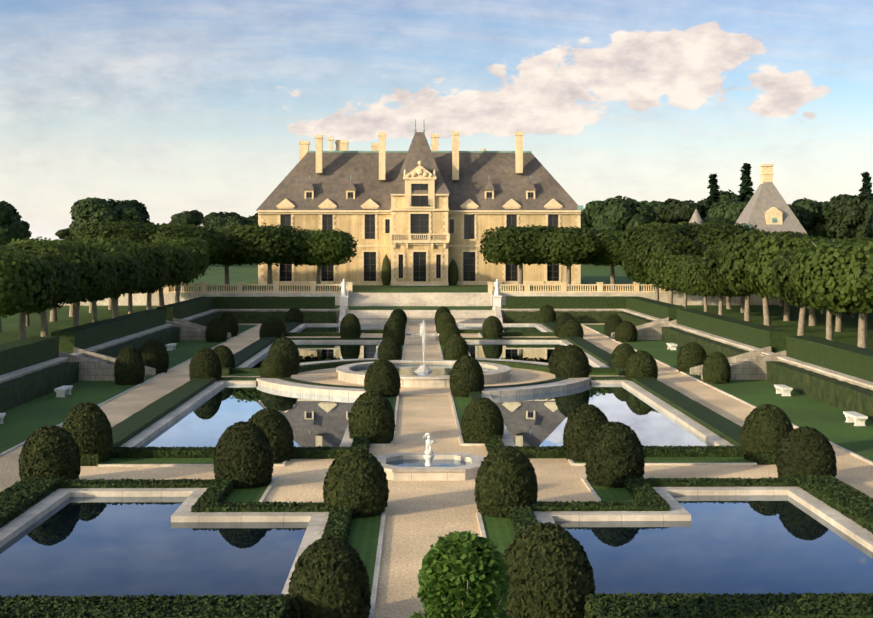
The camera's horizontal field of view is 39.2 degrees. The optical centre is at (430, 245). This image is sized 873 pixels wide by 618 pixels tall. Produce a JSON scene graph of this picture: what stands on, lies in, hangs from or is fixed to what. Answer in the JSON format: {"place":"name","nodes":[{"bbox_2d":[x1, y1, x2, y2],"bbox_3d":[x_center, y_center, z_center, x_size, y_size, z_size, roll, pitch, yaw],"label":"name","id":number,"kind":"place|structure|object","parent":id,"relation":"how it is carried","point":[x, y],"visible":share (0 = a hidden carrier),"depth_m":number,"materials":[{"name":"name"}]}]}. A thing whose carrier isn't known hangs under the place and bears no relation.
{"place":"outdoors","nodes":[
{"label":"outdoors","id":0,"kind":"place"},
{"bbox_2d":[163,263,654,292],"bbox_3d":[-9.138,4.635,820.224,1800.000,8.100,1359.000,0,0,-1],"label":"terrace","id":1,"kind":"structure","parent":0,"point":[248,274],"depth_m":174.68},
{"bbox_2d":[0,200,29,245],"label":"tree","id":2,"kind":"object","parent":1,"relation":"on","point":[11,228],"visible":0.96,"depth_m":258.81,"materials":[{"name":"green plant"}]},
{"bbox_2d":[68,197,149,239],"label":"tree","id":3,"kind":"object","parent":1,"relation":"on","point":[89,209],"visible":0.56,"depth_m":260.18,"materials":[{"name":"green plant"}]},
{"bbox_2d":[73,219,160,243],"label":"plane tree","id":4,"kind":"object","parent":1,"relation":"on","point":[137,232],"visible":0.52,"depth_m":140.10,"materials":[{"name":"green plant"}]},
{"bbox_2d":[145,224,226,290],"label":"plane tree","id":5,"kind":"object","parent":1,"relation":"on","point":[215,240],"visible":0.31,"depth_m":141.37,"materials":[{"name":"green plant"}]},
{"bbox_2d":[168,210,203,225],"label":"park tree","id":6,"kind":"object","parent":1,"relation":"on","point":[194,217],"visible":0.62,"depth_m":631.52,"materials":[{"name":"green plant"}]},
{"bbox_2d":[211,228,253,288],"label":"plane tree","id":7,"kind":"object","parent":1,"relation":"on","point":[229,258],"visible":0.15,"depth_m":148.92,"materials":[{"name":"green plant"}]},
{"bbox_2d":[208,215,257,229],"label":"tree","id":8,"kind":"object","parent":1,"relation":"on","point":[226,222],"visible":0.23,"depth_m":314.32,"materials":[{"name":"green plant"}]},
{"bbox_2d":[226,223,309,289],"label":"plane tree","id":9,"kind":"object","parent":1,"relation":"on","point":[269,246],"visible":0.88,"depth_m":147.04,"materials":[{"name":"green plant"}]},
{"bbox_2d":[285,229,357,288],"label":"plane tree","id":10,"kind":"object","parent":1,"relation":"on","point":[329,247],"visible":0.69,"depth_m":149.04,"materials":[{"name":"green plant"}]},
{"bbox_2d":[140,282,679,292],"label":"terrace balustrade","id":11,"kind":"object","parent":1,"relation":"on","point":[526,285],"visible":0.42,"depth_m":140.79,"materials":[{"name":"stone"}]},
{"bbox_2d":[381,254,458,284],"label":"topiary shrubs","id":12,"kind":"object","parent":1,"relation":"on","point":[453,278],"visible":0.94,"depth_m":166.59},
{"bbox_2d":[479,224,556,288],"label":"plane tree","id":13,"kind":"object","parent":1,"relation":"on","point":[515,245],"visible":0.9,"depth_m":148.41,"materials":[{"name":"green plant"}]},
{"bbox_2d":[534,226,605,288],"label":"plane tree","id":14,"kind":"object","parent":1,"relation":"on","point":[569,247],"visible":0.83,"depth_m":147.23,"materials":[{"name":"green plant"}]},
{"bbox_2d":[579,230,628,288],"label":"plane tree","id":15,"kind":"object","parent":1,"relation":"on","point":[609,253],"visible":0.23,"depth_m":148.74,"materials":[{"name":"green plant"}]},
{"bbox_2d":[583,195,656,232],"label":"tree","id":16,"kind":"object","parent":1,"relation":"on","point":[619,213],"visible":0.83,"depth_m":281.24,"materials":[{"name":"green plant"}]},
{"bbox_2d":[614,224,702,290],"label":"plane tree","id":17,"kind":"object","parent":1,"relation":"on","point":[628,239],"visible":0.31,"depth_m":141.81,"materials":[{"name":"green plant"}]},
{"bbox_2d":[658,198,709,223],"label":"tree","id":18,"kind":"object","parent":1,"relation":"on","point":[674,211],"visible":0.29,"depth_m":297.12,"materials":[{"name":"green plant"}]},
{"bbox_2d":[703,173,719,218],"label":"conifer","id":19,"kind":"object","parent":1,"relation":"on","point":[714,192],"visible":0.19,"depth_m":292.08,"materials":[{"name":"green plant"}]},
{"bbox_2d":[683,221,761,250],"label":"plane tree","id":20,"kind":"object","parent":1,"relation":"on","point":[713,232],"visible":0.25,"depth_m":139.98,"materials":[{"name":"green plant"}]},
{"bbox_2d":[708,201,746,221],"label":"tree","id":21,"kind":"object","parent":1,"relation":"on","point":[732,211],"visible":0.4,"depth_m":285.27,"materials":[{"name":"green plant"}]},
{"bbox_2d":[737,163,754,203],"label":"conifer","id":22,"kind":"object","parent":1,"relation":"on","point":[746,192],"visible":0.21,"depth_m":296.05,"materials":[{"name":"green plant"}]},
{"bbox_2d":[792,197,831,239],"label":"tree","id":23,"kind":"object","parent":1,"relation":"on","point":[818,212],"visible":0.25,"depth_m":305.24,"materials":[{"name":"green plant"}]},
{"bbox_2d":[825,194,872,239],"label":"tree","id":24,"kind":"object","parent":1,"relation":"on","point":[849,216],"visible":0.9,"depth_m":292.90,"materials":[{"name":"green plant"}]},
{"bbox_2d":[262,196,579,280],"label":"chateau walls","id":25,"kind":"structure","parent":0,"point":[352,224],"depth_m":167.67,"materials":[{"name":"stone"}]},
{"bbox_2d":[256,132,582,210],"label":"roof","id":26,"kind":"structure","parent":25,"relation":"on","point":[333,182],"depth_m":170.12,"materials":[{"name":"tile"}]},
{"bbox_2d":[307,120,582,209],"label":"chateau copperwork","id":27,"kind":"object","parent":26,"relation":"on","point":[579,207],"visible":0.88,"depth_m":173.89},
{"bbox_2d":[258,131,580,285],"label":"stone trim","id":28,"kind":"structure","parent":25,"relation":"attached to","point":[419,174],"depth_m":167.50,"materials":[{"name":"stone"}]},
{"bbox_2d":[280,184,558,280],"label":"windows","id":29,"kind":"structure","parent":25,"relation":"in","point":[438,262],"depth_m":167.96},
{"bbox_2d":[280,184,558,280],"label":"chateau glazing","id":30,"kind":"structure","parent":29,"relation":"in","point":[370,270],"depth_m":168.00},
{"bbox_2d":[0,325,872,597],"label":"pool water","id":31,"kind":"structure","parent":0,"point":[716,544],"depth_m":34.42,"materials":[{"name":"liquid"}]},
{"bbox_2d":[0,323,872,617],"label":"gravel path","id":32,"kind":"structure","parent":0,"point":[422,517],"depth_m":44.24,"materials":[{"name":"gravel"}]},
{"bbox_2d":[18,425,80,480],"bbox_3d":[-12.989,7.166,41.831,2.071,2.120,2.200,0,0,6],"label":"topiary","id":33,"kind":"object","parent":32,"relation":"on","point":[50,451],"visible":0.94,"depth_m":41.14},
{"bbox_2d":[62,402,112,461],"bbox_3d":[-13.045,7.062,46.429,1.976,2.323,1.989,0,0,-35],"label":"topiary","id":34,"kind":"object","parent":32,"relation":"on","point":[87,426],"visible":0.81,"depth_m":45.83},
{"bbox_2d":[114,346,144,384],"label":"topiary","id":35,"kind":"object","parent":32,"relation":"on","point":[129,367],"visible":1,"depth_m":71.78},
{"bbox_2d":[139,340,168,372],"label":"topiary","id":36,"kind":"object","parent":32,"relation":"on","point":[154,354],"visible":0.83,"depth_m":78.20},
{"bbox_2d":[189,347,221,380],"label":"topiary","id":37,"kind":"object","parent":32,"relation":"on","point":[205,362],"visible":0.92,"depth_m":72.08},
{"bbox_2d":[205,318,226,341],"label":"topiary","id":38,"kind":"object","parent":32,"relation":"on","point":[216,330],"visible":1,"depth_m":103.28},
{"bbox_2d":[213,345,234,368],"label":"topiary","id":39,"kind":"object","parent":32,"relation":"on","point":[225,355],"visible":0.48,"depth_m":78.16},
{"bbox_2d":[220,312,238,336],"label":"topiary","id":40,"kind":"object","parent":32,"relation":"on","point":[229,320],"visible":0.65,"depth_m":109.60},
{"bbox_2d":[213,421,273,488],"bbox_3d":[-6.398,7.100,41.907,2.108,2.244,2.010,0,0,22],"label":"topiary","id":41,"kind":"object","parent":32,"relation":"on","point":[243,454],"visible":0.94,"depth_m":41.21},
{"bbox_2d":[259,319,281,337],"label":"topiary","id":42,"kind":"object","parent":32,"relation":"on","point":[270,327],"visible":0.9,"depth_m":104.40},
{"bbox_2d":[248,407,293,462],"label":"topiary","id":43,"kind":"object","parent":32,"relation":"on","point":[274,426],"visible":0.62,"depth_m":46.11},
{"bbox_2d":[259,353,290,378],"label":"topiary","id":44,"kind":"object","parent":32,"relation":"on","point":[275,365],"visible":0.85,"depth_m":72.84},
{"bbox_2d":[268,337,299,374],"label":"topiary","id":45,"kind":"object","parent":32,"relation":"on","point":[286,347],"visible":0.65,"depth_m":77.46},
{"bbox_2d":[288,536,370,617],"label":"topiary","id":46,"kind":"object","parent":32,"relation":"on","point":[329,578],"visible":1,"depth_m":25.56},
{"bbox_2d":[340,318,359,337],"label":"topiary","id":47,"kind":"object","parent":32,"relation":"on","point":[350,328],"visible":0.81,"depth_m":104.29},
{"bbox_2d":[322,448,389,517],"bbox_3d":[-2.290,7.205,37.454,2.068,2.041,2.009,0,0,-24],"label":"topiary","id":48,"kind":"object","parent":32,"relation":"on","point":[356,480],"visible":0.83,"depth_m":36.78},
{"bbox_2d":[348,390,395,443],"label":"topiary","id":49,"kind":"object","parent":32,"relation":"on","point":[372,416],"visible":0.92,"depth_m":50.39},
{"bbox_2d":[364,359,400,396],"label":"topiary","id":50,"kind":"object","parent":32,"relation":"on","point":[382,376],"visible":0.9,"depth_m":65.95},
{"bbox_2d":[377,336,401,359],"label":"topiary","id":51,"kind":"object","parent":32,"relation":"on","point":[389,348],"visible":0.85,"depth_m":84.46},
{"bbox_2d":[383,317,405,344],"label":"topiary","id":52,"kind":"object","parent":32,"relation":"on","point":[393,327],"visible":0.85,"depth_m":100.00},
{"bbox_2d":[59,317,785,381],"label":"side stairs","id":53,"kind":"structure","parent":32,"relation":"on","point":[95,366],"depth_m":77.03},
{"bbox_2d":[290,368,555,395],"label":"plaza gravel","id":54,"kind":"structure","parent":32,"relation":"on","point":[330,376],"depth_m":74.72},
{"bbox_2d":[336,360,510,386],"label":"fountain basin","id":55,"kind":"object","parent":32,"relation":"on","point":[346,373],"visible":0.6,"depth_m":73.14,"materials":[{"name":"stone"}]},
{"bbox_2d":[351,364,495,375],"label":"fountain water","id":56,"kind":"structure","parent":55,"relation":"in","point":[437,369],"depth_m":77.09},
{"bbox_2d":[375,453,483,480],"bbox_3d":[-0.068,7.985,44.377,4.120,0.400,3.420,0,0,-1],"label":"statue basin","id":57,"kind":"object","parent":32,"relation":"on","point":[462,472],"visible":0.56,"depth_m":42.85,"materials":[{"name":"stone"}]},
{"bbox_2d":[386,459,470,466],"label":"statue basin water","id":58,"kind":"structure","parent":57,"relation":"in","point":[435,463],"depth_m":44.72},
{"bbox_2d":[60,290,800,323],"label":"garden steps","id":59,"kind":"structure","parent":32,"relation":"on","point":[418,299],"depth_m":140.08,"materials":[{"name":"stone"}]},
{"bbox_2d":[0,323,872,594],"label":"pool coping","id":60,"kind":"object","parent":32,"relation":"on","point":[30,516],"visible":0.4,"depth_m":39.99,"materials":[{"name":"stone"}]},
{"bbox_2d":[0,322,872,537],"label":"hedges","id":61,"kind":"object","parent":32,"relation":"on","point":[147,416],"visible":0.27,"depth_m":61.10,"materials":[{"name":"plant"}]},
{"bbox_2d":[0,325,872,598],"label":"lawn panels","id":62,"kind":"object","parent":32,"relation":"on","point":[21,423],"visible":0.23,"depth_m":57.09,"materials":[{"name":"plant"}]},
{"bbox_2d":[0,311,872,420],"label":"hedge","id":63,"kind":"object","parent":62,"relation":"on","point":[834,392],"visible":0.69,"depth_m":72.07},
{"bbox_2d":[0,435,872,541],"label":"hedge leaves","id":64,"kind":"object","parent":32,"relation":"on","point":[858,500],"visible":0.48,"depth_m":39.57,"materials":[{"name":"plant"}]},
{"bbox_2d":[0,324,872,617],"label":"stone edging","id":65,"kind":"object","parent":32,"relation":"on","point":[380,542],"visible":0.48,"depth_m":45.68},
{"bbox_2d":[0,310,872,389],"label":"retaining wall","id":66,"kind":"structure","parent":32,"relation":"on","point":[503,312],"depth_m":93.71,"materials":[{"name":"stone"}]},
{"bbox_2d":[0,309,872,387],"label":"retaining wall coping","id":67,"kind":"object","parent":66,"relation":"on","point":[749,347],"visible":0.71,"depth_m":81.67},
{"bbox_2d":[0,592,872,617],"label":"hedge","id":68,"kind":"object","parent":32,"relation":"on","point":[687,606],"depth_m":24.57,"materials":[{"name":"plant"}]},
{"bbox_2d":[439,322,460,344],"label":"topiary","id":69,"kind":"object","parent":32,"relation":"on","point":[447,330],"visible":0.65,"depth_m":100.14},
{"bbox_2d":[443,334,468,359],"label":"topiary","id":70,"kind":"object","parent":32,"relation":"on","point":[455,347],"visible":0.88,"depth_m":84.47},
{"bbox_2d":[449,355,484,396],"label":"topiary","id":71,"kind":"object","parent":32,"relation":"on","point":[466,376],"visible":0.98,"depth_m":66.04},
{"bbox_2d":[460,397,503,442],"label":"topiary","id":72,"kind":"object","parent":32,"relation":"on","point":[482,418],"visible":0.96,"depth_m":50.50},
{"bbox_2d":[483,320,502,337],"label":"topiary","id":73,"kind":"object","parent":32,"relation":"on","point":[492,329],"visible":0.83,"depth_m":104.45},
{"bbox_2d":[474,445,537,517],"bbox_3d":[2.310,7.160,37.498,1.947,2.112,2.077,0,0,28],"label":"topiary","id":74,"kind":"object","parent":32,"relation":"on","point":[506,481],"visible":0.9,"depth_m":36.81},
{"bbox_2d":[537,304,555,323],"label":"topiary","id":75,"kind":"object","parent":32,"relation":"on","point":[546,313],"visible":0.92,"depth_m":125.26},
{"bbox_2d":[499,522,595,617],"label":"topiary","id":76,"kind":"object","parent":32,"relation":"on","point":[550,573],"visible":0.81,"depth_m":25.49,"materials":[{"name":"plant"}]},
{"bbox_2d":[554,344,589,378],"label":"topiary","id":77,"kind":"object","parent":32,"relation":"on","point":[571,361],"visible":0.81,"depth_m":72.95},
{"bbox_2d":[561,319,583,337],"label":"topiary","id":78,"kind":"object","parent":32,"relation":"on","point":[572,328],"visible":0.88,"depth_m":104.67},
{"bbox_2d":[563,403,608,461],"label":"topiary","id":79,"kind":"object","parent":32,"relation":"on","point":[585,422],"visible":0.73,"depth_m":46.29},
{"bbox_2d":[584,421,644,487],"bbox_3d":[6.321,7.120,42.056,2.099,2.217,2.124,0,0,25],"label":"topiary","id":80,"kind":"object","parent":32,"relation":"on","point":[614,457],"visible":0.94,"depth_m":41.33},
{"bbox_2d":[610,343,634,367],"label":"topiary","id":81,"kind":"object","parent":32,"relation":"on","point":[621,354],"visible":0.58,"depth_m":78.47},
{"bbox_2d":[615,321,637,341],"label":"topiary","id":82,"kind":"object","parent":32,"relation":"on","point":[625,331],"visible":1,"depth_m":103.67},
{"bbox_2d":[624,350,657,380],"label":"topiary","id":83,"kind":"object","parent":32,"relation":"on","point":[641,364],"visible":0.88,"depth_m":72.34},
{"bbox_2d":[677,342,707,372],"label":"topiary","id":84,"kind":"object","parent":32,"relation":"on","point":[691,354],"visible":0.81,"depth_m":78.64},
{"bbox_2d":[702,352,730,383],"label":"topiary","id":85,"kind":"object","parent":32,"relation":"on","point":[716,368],"visible":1,"depth_m":72.31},
{"bbox_2d":[739,404,793,460],"bbox_3d":[12.857,7.125,46.724,2.118,2.207,1.948,0,0,-8],"label":"topiary","id":86,"kind":"object","parent":32,"relation":"on","point":[767,428],"visible":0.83,"depth_m":46.13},
{"bbox_2d":[776,426,836,478],"bbox_3d":[12.915,7.208,42.126,2.058,2.014,1.816,0,0,33],"label":"topiary","id":87,"kind":"object","parent":32,"relation":"on","point":[802,450],"visible":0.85,"depth_m":41.53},
{"bbox_2d":[0,305,872,349],"bbox_3d":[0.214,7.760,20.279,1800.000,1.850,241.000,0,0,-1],"label":"side terrace ground","id":88,"kind":"structure","parent":0,"point":[9,333],"depth_m":115.11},
{"bbox_2d":[0,247,58,317],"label":"tree","id":89,"kind":"object","parent":88,"relation":"on","point":[23,283],"visible":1,"depth_m":72.75,"materials":[{"name":"green plant"}]},
{"bbox_2d":[4,250,85,339],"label":"tree","id":90,"kind":"object","parent":88,"relation":"on","point":[68,278],"visible":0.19,"depth_m":80.22,"materials":[{"name":"green plant"}]},
{"bbox_2d":[4,236,95,321],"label":"tree","id":91,"kind":"object","parent":88,"relation":"on","point":[53,315],"visible":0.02,"depth_m":110.37,"materials":[{"name":"green plant"}]},
{"bbox_2d":[0,240,109,336],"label":"tree","id":92,"kind":"object","parent":88,"relation":"on","point":[88,260],"visible":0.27,"depth_m":85.35,"materials":[{"name":"green plant"}]},
{"bbox_2d":[57,254,117,326],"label":"tree","id":93,"kind":"object","parent":88,"relation":"on","point":[108,283],"visible":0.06,"depth_m":93.27,"materials":[{"name":"green plant"}]},
{"bbox_2d":[80,236,135,309],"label":"tree","id":94,"kind":"object","parent":88,"relation":"on","point":[107,241],"visible":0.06,"depth_m":129.57,"materials":[{"name":"green plant"}]},
{"bbox_2d":[92,252,142,321],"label":"tree","id":95,"kind":"object","parent":88,"relation":"on","point":[128,273],"visible":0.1,"depth_m":101.28,"materials":[{"name":"green plant"}]},
{"bbox_2d":[86,242,169,317],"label":"tree","id":96,"kind":"object","parent":88,"relation":"on","point":[153,264],"visible":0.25,"depth_m":107.63,"materials":[{"name":"green plant"}]},
{"bbox_2d":[128,262,169,313],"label":"tree","id":97,"kind":"object","parent":88,"relation":"on","point":[130,302],"visible":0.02,"depth_m":114.16,"materials":[{"name":"green plant"}]},
{"bbox_2d":[115,241,190,309],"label":"tree","id":98,"kind":"object","parent":88,"relation":"on","point":[177,262],"visible":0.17,"depth_m":120.25,"materials":[{"name":"green plant"}]},
{"bbox_2d":[158,245,201,305],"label":"tree","id":99,"kind":"object","parent":88,"relation":"on","point":[193,266],"visible":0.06,"depth_m":128.62,"materials":[{"name":"green plant"}]},
{"bbox_2d":[151,236,210,302],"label":"tree","id":100,"kind":"object","parent":88,"relation":"on","point":[202,249],"visible":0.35,"depth_m":133.93,"materials":[{"name":"green plant"}]},
{"bbox_2d":[0,296,872,381],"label":"tall hedge","id":101,"kind":"object","parent":88,"relation":"on","point":[852,360],"visible":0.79,"depth_m":88.08,"materials":[{"name":"plant"}]},
{"bbox_2d":[620,247,658,300],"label":"tree","id":102,"kind":"object","parent":88,"relation":"on","point":[629,266],"visible":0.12,"depth_m":136.01,"materials":[{"name":"green plant"}]},
{"bbox_2d":[629,234,707,303],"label":"tree","id":103,"kind":"object","parent":88,"relation":"on","point":[646,249],"visible":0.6,"depth_m":126.99,"materials":[{"name":"green plant"}]},
{"bbox_2d":[647,253,704,308],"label":"tree","id":104,"kind":"object","parent":88,"relation":"on","point":[662,269],"visible":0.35,"depth_m":121.24,"materials":[{"name":"green plant"}]},
{"bbox_2d":[672,258,707,311],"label":"tree","id":105,"kind":"object","parent":88,"relation":"on","point":[678,280],"visible":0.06,"depth_m":114.99,"materials":[{"name":"green plant"}]},
{"bbox_2d":[681,256,751,315],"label":"tree","id":106,"kind":"object","parent":88,"relation":"on","point":[695,286],"visible":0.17,"depth_m":107.59,"materials":[{"name":"green plant"}]},
{"bbox_2d":[697,243,753,321],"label":"tree","id":107,"kind":"object","parent":88,"relation":"on","point":[710,275],"visible":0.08,"depth_m":100.73,"materials":[{"name":"green plant"}]},
{"bbox_2d":[717,229,818,326],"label":"tree","id":108,"kind":"object","parent":88,"relation":"on","point":[733,253],"visible":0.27,"depth_m":93.02,"materials":[{"name":"green plant"}]},
{"bbox_2d":[745,234,836,335],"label":"tree","id":109,"kind":"object","parent":88,"relation":"on","point":[766,251],"visible":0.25,"depth_m":87.23,"materials":[{"name":"green plant"}]},
{"bbox_2d":[770,245,834,340],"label":"tree","id":110,"kind":"object","parent":88,"relation":"on","point":[783,272],"visible":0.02,"depth_m":80.32,"materials":[{"name":"green plant"}]},
{"bbox_2d":[790,239,872,348],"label":"tree","id":111,"kind":"object","parent":88,"relation":"on","point":[838,277],"visible":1,"depth_m":72.13,"materials":[{"name":"green plant"}]},
{"bbox_2d":[0,0,872,243],"label":"sky","id":112,"kind":"structure","parent":0,"point":[171,107],"materials":[{"name":"blue"}]},
{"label":"lawn","id":113,"kind":"structure","parent":0,"visible":0},
{"bbox_2d":[410,531,521,617],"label":"shrub","id":114,"kind":"object","parent":113,"relation":"on","point":[461,574],"visible":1,"depth_m":20.44,"materials":[{"name":"green plant"}]},
{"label":"outbuilding walls","id":115,"kind":"object","parent":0,"visible":0},
{"bbox_2d":[734,182,806,233],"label":"roof","id":116,"kind":"structure","parent":115,"relation":"on","point":[766,196],"depth_m":229.17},
{"bbox_2d":[759,164,782,223],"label":"chimney and dormer","id":117,"kind":"object","parent":116,"relation":"on","point":[766,173],"visible":0.77,"depth_m":231.59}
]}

